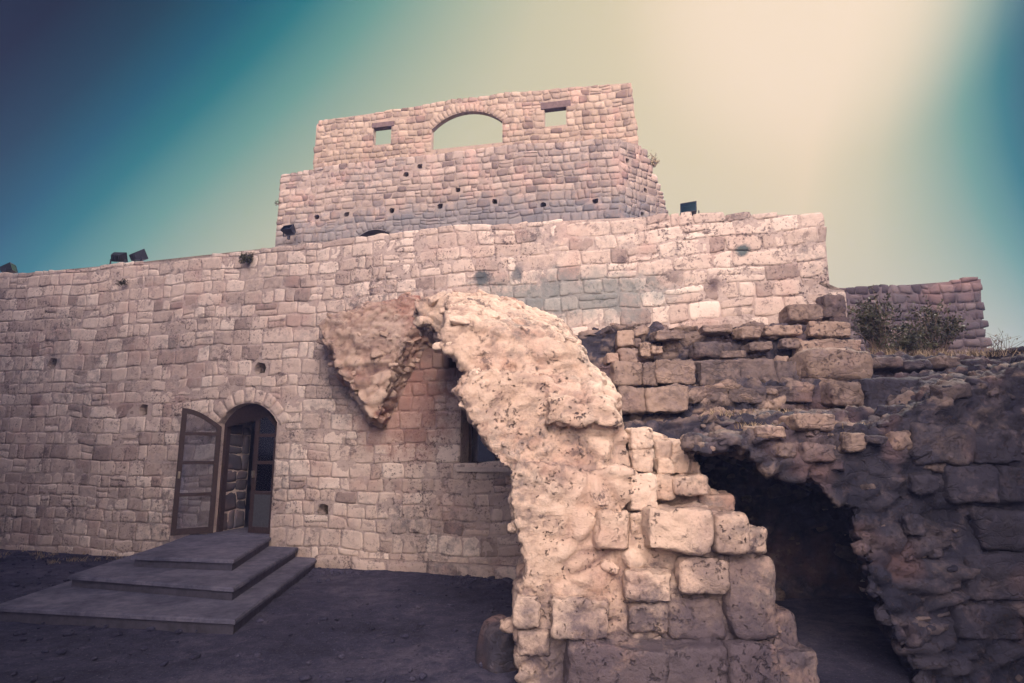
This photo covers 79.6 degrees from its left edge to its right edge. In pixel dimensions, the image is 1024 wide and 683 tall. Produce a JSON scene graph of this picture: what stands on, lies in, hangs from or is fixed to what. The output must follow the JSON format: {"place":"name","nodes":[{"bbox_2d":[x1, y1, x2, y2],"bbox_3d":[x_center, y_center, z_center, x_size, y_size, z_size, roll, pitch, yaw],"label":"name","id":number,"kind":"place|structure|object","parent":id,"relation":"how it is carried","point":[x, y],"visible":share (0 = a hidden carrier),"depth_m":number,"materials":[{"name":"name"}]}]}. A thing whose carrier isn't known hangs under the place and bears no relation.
{"place":"outdoors","nodes":[
{"label":"outdoors","id":0,"kind":"place"},
{"bbox_2d":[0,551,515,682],"bbox_3d":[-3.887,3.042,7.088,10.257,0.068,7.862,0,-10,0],"label":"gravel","id":1,"kind":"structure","parent":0,"point":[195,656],"depth_m":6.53,"materials":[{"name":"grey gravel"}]},
{"bbox_2d":[0,549,913,682],"bbox_3d":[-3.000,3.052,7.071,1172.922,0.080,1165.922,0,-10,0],"label":"ground","id":2,"kind":"structure","parent":0,"point":[846,640],"depth_m":5.82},
{"bbox_2d":[0,527,316,634],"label":"entrance steps","id":3,"kind":"structure","parent":2,"relation":"on","point":[231,581],"depth_m":7.11,"materials":[{"name":"concrete"}]},
{"bbox_2d":[0,212,867,594],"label":"castle wall","id":4,"kind":"structure","parent":2,"relation":"on","point":[154,404],"depth_m":10.17,"materials":[{"name":"stone"}]},
{"bbox_2d":[0,262,17,272],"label":"floodlight","id":5,"kind":"object","parent":4,"relation":"attached to","point":[9,267],"visible":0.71,"depth_m":12.55,"materials":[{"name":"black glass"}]},
{"bbox_2d":[109,252,127,263],"bbox_3d":[-7.625,-1.562,11.881,0.282,0.376,0.281,0,-10,0],"label":"floodlight","id":6,"kind":"object","parent":4,"relation":"attached to","point":[118,256],"visible":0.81,"depth_m":11.85,"materials":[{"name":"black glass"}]},
{"bbox_2d":[115,276,127,286],"bbox_3d":[-7.264,-1.120,11.439,0.203,0.191,0.186,0,-10,0],"label":"wall plant","id":7,"kind":"object","parent":4,"relation":"attached to","point":[124,281],"depth_m":11.43,"materials":[{"name":"green plant"}]},
{"bbox_2d":[129,249,147,261],"bbox_3d":[-7.161,-1.579,11.753,0.290,0.389,0.273,-7,-12,35],"label":"floodlight","id":8,"kind":"object","parent":4,"relation":"attached to","point":[140,255],"visible":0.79,"depth_m":11.69,"materials":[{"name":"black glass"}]},
{"bbox_2d":[170,408,221,535],"bbox_3d":[-5.189,2.126,10.136,0.620,2.026,0.120,7,-13,-36],"label":"door leaf","id":9,"kind":"structure","parent":4,"relation":"in","point":[196,530],"depth_m":10.10,"materials":[{"name":"brown wood"}]},
{"bbox_2d":[238,252,254,263],"bbox_3d":[-4.645,-1.468,10.743,0.281,0.264,0.241,0,-10,0],"label":"wall plant","id":10,"kind":"object","parent":4,"relation":"attached to","point":[244,258],"depth_m":10.71,"materials":[{"name":"green plant"}]},
{"bbox_2d":[248,414,276,533],"bbox_3d":[-4.127,2.138,10.261,0.500,2.046,0.120,-4,-11,22],"label":"door leaf","id":11,"kind":"structure","parent":4,"relation":"in","point":[262,474],"depth_m":10.25,"materials":[{"name":"brown wood"}]},
{"bbox_2d":[275,83,667,246],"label":"ruined tower","id":12,"kind":"structure","parent":4,"relation":"on","point":[589,160],"depth_m":16.27,"materials":[{"name":"stone"}]},
{"bbox_2d":[280,224,295,239],"bbox_3d":[-5.987,-2.933,16.489,0.400,0.399,0.294,-4,-11,23],"label":"floodlight","id":13,"kind":"object","parent":12,"relation":"attached to","point":[288,230],"visible":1,"depth_m":16.44,"materials":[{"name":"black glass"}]},
{"bbox_2d":[648,150,659,167],"bbox_3d":[3.678,-4.782,16.056,0.334,0.454,0.403,-9,-14,42],"label":"wall plant","id":14,"kind":"object","parent":12,"relation":"attached to","point":[654,161],"depth_m":16.02,"materials":[{"name":"green plant"}]},
{"bbox_2d":[468,424,497,463],"bbox_3d":[-0.175,1.436,9.492,1.025,0.925,0.060,-3,-11,15],"label":"window frame","id":15,"kind":"structure","parent":4,"relation":"in","point":[470,452],"depth_m":9.55,"materials":[{"name":"brown wood"}]},
{"bbox_2d":[680,201,698,215],"bbox_3d":[2.650,-1.890,9.153,0.280,0.337,0.226,-5,-11,25],"label":"floodlight","id":16,"kind":"object","parent":4,"relation":"on","point":[691,207],"visible":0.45,"depth_m":9.09,"materials":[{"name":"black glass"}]},
{"bbox_2d":[475,614,517,673],"bbox_3d":[-0.064,2.606,5.223,0.440,0.473,0.474,4,-11,-22],"label":"fallen stone","id":17,"kind":"object","parent":2,"relation":"on","point":[494,652],"visible":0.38,"depth_m":5.03,"materials":[{"name":"grey stone"}]},
{"bbox_2d":[0,345,1023,564],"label":"grass","id":18,"kind":"structure","parent":2,"relation":"on","point":[962,351],"depth_m":7.65,"materials":[{"name":"green plant"}]},
{"bbox_2d":[316,289,819,682],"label":"ruined arch","id":19,"kind":"structure","parent":2,"relation":"on","point":[641,559],"depth_m":4.79,"materials":[{"name":"beige stone"}]},
{"bbox_2d":[576,294,1023,682],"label":"buried vault","id":20,"kind":"object","parent":2,"relation":"on","point":[918,482],"visible":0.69,"depth_m":4.99,"materials":[{"name":"brown stone"}]},
{"bbox_2d":[847,284,909,353],"bbox_3d":[4.988,-0.309,8.396,0.868,1.005,0.702,0,-10,0],"label":"bush","id":21,"kind":"object","parent":20,"relation":"on","point":[871,328],"visible":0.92,"depth_m":8.32,"materials":[{"name":"green plant"}]},
{"bbox_2d":[867,327,945,355],"bbox_3d":[5.179,0.008,8.082,0.839,0.413,0.581,0,-10,0],"label":"bush","id":22,"kind":"object","parent":20,"relation":"on","point":[903,341],"visible":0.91,"depth_m":8.02,"materials":[{"name":"green plant"}]},
{"bbox_2d":[894,294,969,355],"bbox_3d":[5.818,-0.233,8.523,0.889,0.921,0.784,-8,-13,36],"label":"bush","id":23,"kind":"object","parent":20,"relation":"on","point":[935,324],"visible":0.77,"depth_m":8.49,"materials":[{"name":"green plant"}]},
{"bbox_2d":[969,328,1023,352],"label":"dry shrub","id":24,"kind":"object","parent":20,"relation":"on","point":[997,344],"visible":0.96,"depth_m":7.68,"materials":[{"name":"beige plant"}]},
{"bbox_2d":[839,277,992,353],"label":"side wall","id":25,"kind":"structure","parent":2,"relation":"on","point":[962,294],"depth_m":11.21,"materials":[{"name":"grey stone"}]},
{"bbox_2d":[0,0,1023,349],"label":"sky","id":26,"kind":"structure","parent":0,"point":[168,129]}
]}

